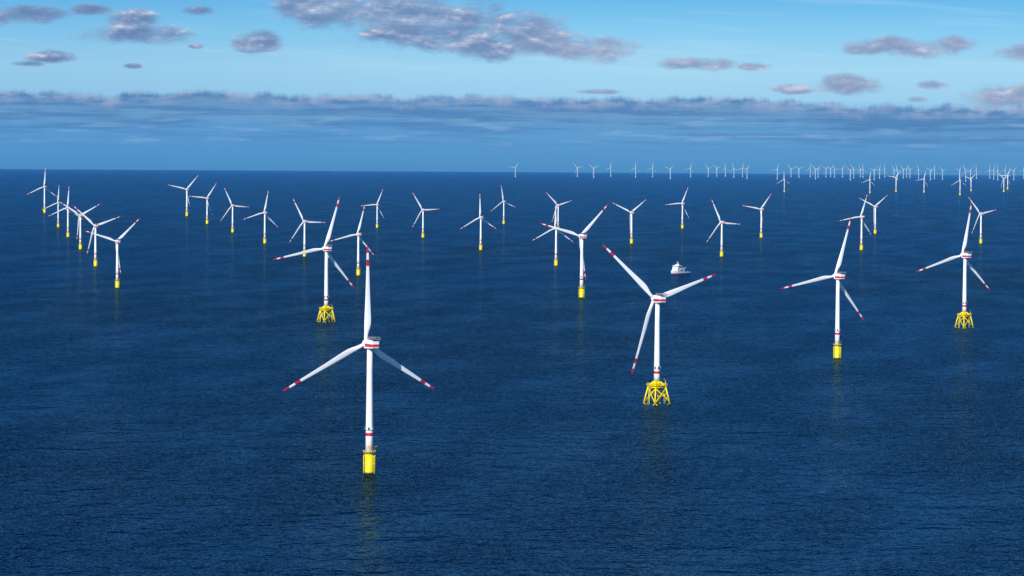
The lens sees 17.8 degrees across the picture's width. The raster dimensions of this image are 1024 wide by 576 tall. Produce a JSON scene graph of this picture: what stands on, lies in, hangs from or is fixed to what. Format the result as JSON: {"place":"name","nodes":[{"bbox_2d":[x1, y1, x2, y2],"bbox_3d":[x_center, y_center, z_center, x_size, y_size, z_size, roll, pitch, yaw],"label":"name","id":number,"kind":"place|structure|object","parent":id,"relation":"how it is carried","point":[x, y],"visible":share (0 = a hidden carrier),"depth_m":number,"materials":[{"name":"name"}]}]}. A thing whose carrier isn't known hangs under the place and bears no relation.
{"place":"outdoors","nodes":[
{"label":"outdoors","id":0,"kind":"place"},
{"bbox_2d":[0,169,1023,575],"bbox_3d":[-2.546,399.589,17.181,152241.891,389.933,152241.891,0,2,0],"label":"sea","id":1,"kind":"structure","parent":0,"point":[156,419],"depth_m":2921.49,"materials":[{"name":"liquid"}]},
{"bbox_2d":[28,167,56,212],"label":"wind turbine","id":2,"kind":"object","parent":1,"relation":"on","point":[44,186],"visible":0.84,"depth_m":10149.39,"materials":[{"name":"white paint"}]},
{"bbox_2d":[42,189,66,226],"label":"wind turbine","id":3,"kind":"object","parent":1,"relation":"on","point":[58,202],"visible":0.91,"depth_m":8301.29,"materials":[{"name":"white paint"}]},
{"bbox_2d":[49,189,82,236],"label":"wind turbine","id":4,"kind":"object","parent":1,"relation":"on","point":[68,209],"visible":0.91,"depth_m":7389.70,"materials":[{"name":"white paint"}]},
{"bbox_2d":[59,201,99,249],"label":"wind turbine","id":5,"kind":"object","parent":1,"relation":"on","point":[80,237],"visible":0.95,"depth_m":6492.91,"materials":[{"name":"white paint"}]},
{"bbox_2d":[74,206,120,265],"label":"wind turbine","id":6,"kind":"object","parent":1,"relation":"on","point":[95,246],"visible":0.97,"depth_m":5569.55,"materials":[{"name":"white paint"}]},
{"bbox_2d":[86,218,139,287],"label":"wind turbine","id":7,"kind":"object","parent":1,"relation":"on","point":[117,241],"visible":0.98,"depth_m":4720.83,"materials":[{"name":"white paint"}]},
{"bbox_2d":[170,176,197,215],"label":"wind turbine","id":8,"kind":"object","parent":1,"relation":"on","point":[187,198],"visible":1,"depth_m":9784.32,"materials":[{"name":"white paint"}]},
{"bbox_2d":[190,184,215,223],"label":"wind turbine","id":9,"kind":"object","parent":1,"relation":"on","point":[207,197],"visible":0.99,"depth_m":8767.58,"materials":[{"name":"white paint"}]},
{"bbox_2d":[221,188,245,232],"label":"wind turbine","id":10,"kind":"object","parent":1,"relation":"on","point":[232,206],"visible":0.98,"depth_m":7887.02,"materials":[{"name":"white paint"}]},
{"bbox_2d":[245,193,277,243],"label":"wind turbine","id":11,"kind":"object","parent":1,"relation":"on","point":[264,213],"visible":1,"depth_m":6975.22,"materials":[{"name":"white paint"}]},
{"bbox_2d":[289,199,325,256],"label":"wind turbine","id":12,"kind":"object","parent":1,"relation":"on","point":[304,244],"visible":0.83,"depth_m":6143.96,"materials":[{"name":"white paint"}]},
{"bbox_2d":[273,196,353,321],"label":"wind turbine","id":13,"kind":"object","parent":1,"relation":"on","point":[326,307],"visible":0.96,"depth_m":3832.18,"materials":[{"name":"white paint"}]},
{"bbox_2d":[329,205,373,275],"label":"wind turbine","id":14,"kind":"object","parent":1,"relation":"on","point":[358,233],"visible":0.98,"depth_m":5239.63,"materials":[{"name":"white paint"}]},
{"bbox_2d":[284,246,433,473],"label":"wind turbine","id":15,"kind":"object","parent":1,"relation":"on","point":[371,345],"visible":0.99,"depth_m":2050.05,"materials":[{"name":"white paint"}]},
{"bbox_2d":[363,190,383,227],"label":"wind turbine","id":16,"kind":"object","parent":1,"relation":"on","point":[377,204],"visible":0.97,"depth_m":8445.25,"materials":[{"name":"white paint"}]},
{"bbox_2d":[412,192,436,237],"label":"wind turbine","id":17,"kind":"object","parent":1,"relation":"on","point":[422,210],"visible":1,"depth_m":7522.69,"materials":[{"name":"white paint"}]},
{"bbox_2d":[461,202,495,249],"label":"wind turbine","id":18,"kind":"object","parent":1,"relation":"on","point":[481,219],"visible":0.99,"depth_m":6613.40,"materials":[{"name":"white paint"}]},
{"bbox_2d":[490,186,515,223],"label":"wind turbine","id":19,"kind":"object","parent":1,"relation":"on","point":[503,201],"visible":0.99,"depth_m":8993.18,"materials":[{"name":"white paint"}]},
{"bbox_2d":[532,204,572,265],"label":"wind turbine","id":20,"kind":"object","parent":1,"relation":"on","point":[555,260],"visible":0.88,"depth_m":5741.13,"materials":[{"name":"white paint"}]},
{"bbox_2d":[546,192,571,225],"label":"wind turbine","id":21,"kind":"object","parent":1,"relation":"on","point":[558,205],"visible":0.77,"depth_m":8358.02,"materials":[{"name":"white paint"}]},
{"bbox_2d":[540,204,607,297],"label":"wind turbine","id":22,"kind":"object","parent":1,"relation":"on","point":[582,235],"visible":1,"depth_m":4500.44,"materials":[{"name":"white paint"}]},
{"bbox_2d":[613,201,643,243],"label":"wind turbine","id":23,"kind":"object","parent":1,"relation":"on","point":[631,213],"visible":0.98,"depth_m":7150.64,"materials":[{"name":"white paint"}]},
{"bbox_2d":[603,245,715,404],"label":"wind turbine","id":24,"kind":"object","parent":1,"relation":"on","point":[657,299],"visible":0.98,"depth_m":2623.03,"materials":[{"name":"white paint"}]},
{"bbox_2d":[666,188,688,228],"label":"wind turbine","id":25,"kind":"object","parent":1,"relation":"on","point":[682,224],"visible":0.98,"depth_m":8587.49,"materials":[{"name":"white paint"}]},
{"bbox_2d":[671,263,690,274],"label":"service ship","id":26,"kind":"object","parent":1,"relation":"on","point":[677,269],"visible":1,"depth_m":5368.89,"materials":[{"name":"white paint"}]},
{"bbox_2d":[706,199,735,256],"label":"wind turbine","id":27,"kind":"object","parent":1,"relation":"on","point":[722,222],"visible":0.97,"depth_m":6298.49,"materials":[{"name":"white paint"}]},
{"bbox_2d":[742,193,771,237],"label":"wind turbine","id":28,"kind":"object","parent":1,"relation":"on","point":[761,209],"visible":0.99,"depth_m":7714.33,"materials":[{"name":"white paint"}]},
{"bbox_2d":[781,218,863,358],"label":"wind turbine","id":29,"kind":"object","parent":1,"relation":"on","point":[837,276],"visible":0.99,"depth_m":3215.84,"materials":[{"name":"white paint"}]},
{"bbox_2d":[839,193,870,249],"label":"wind turbine","id":30,"kind":"object","parent":1,"relation":"on","point":[861,216],"visible":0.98,"depth_m":6779.03,"materials":[{"name":"white paint"}]},
{"bbox_2d":[859,196,885,233],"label":"wind turbine","id":31,"kind":"object","parent":1,"relation":"on","point":[875,206],"visible":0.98,"depth_m":8161.59,"materials":[{"name":"white paint"}]},
{"bbox_2d":[916,202,989,327],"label":"wind turbine","id":32,"kind":"object","parent":1,"relation":"on","point":[964,313],"visible":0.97,"depth_m":3793.09,"materials":[{"name":"white paint"}]},
{"bbox_2d":[969,198,994,243],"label":"wind turbine","id":33,"kind":"object","parent":1,"relation":"on","point":[980,215],"visible":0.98,"depth_m":7330.63,"materials":[{"name":"white paint"}]},
{"bbox_2d":[0,0,1023,174],"label":"sky","id":34,"kind":"structure","parent":0,"point":[286,85],"materials":[{"name":"blue"}]}
]}

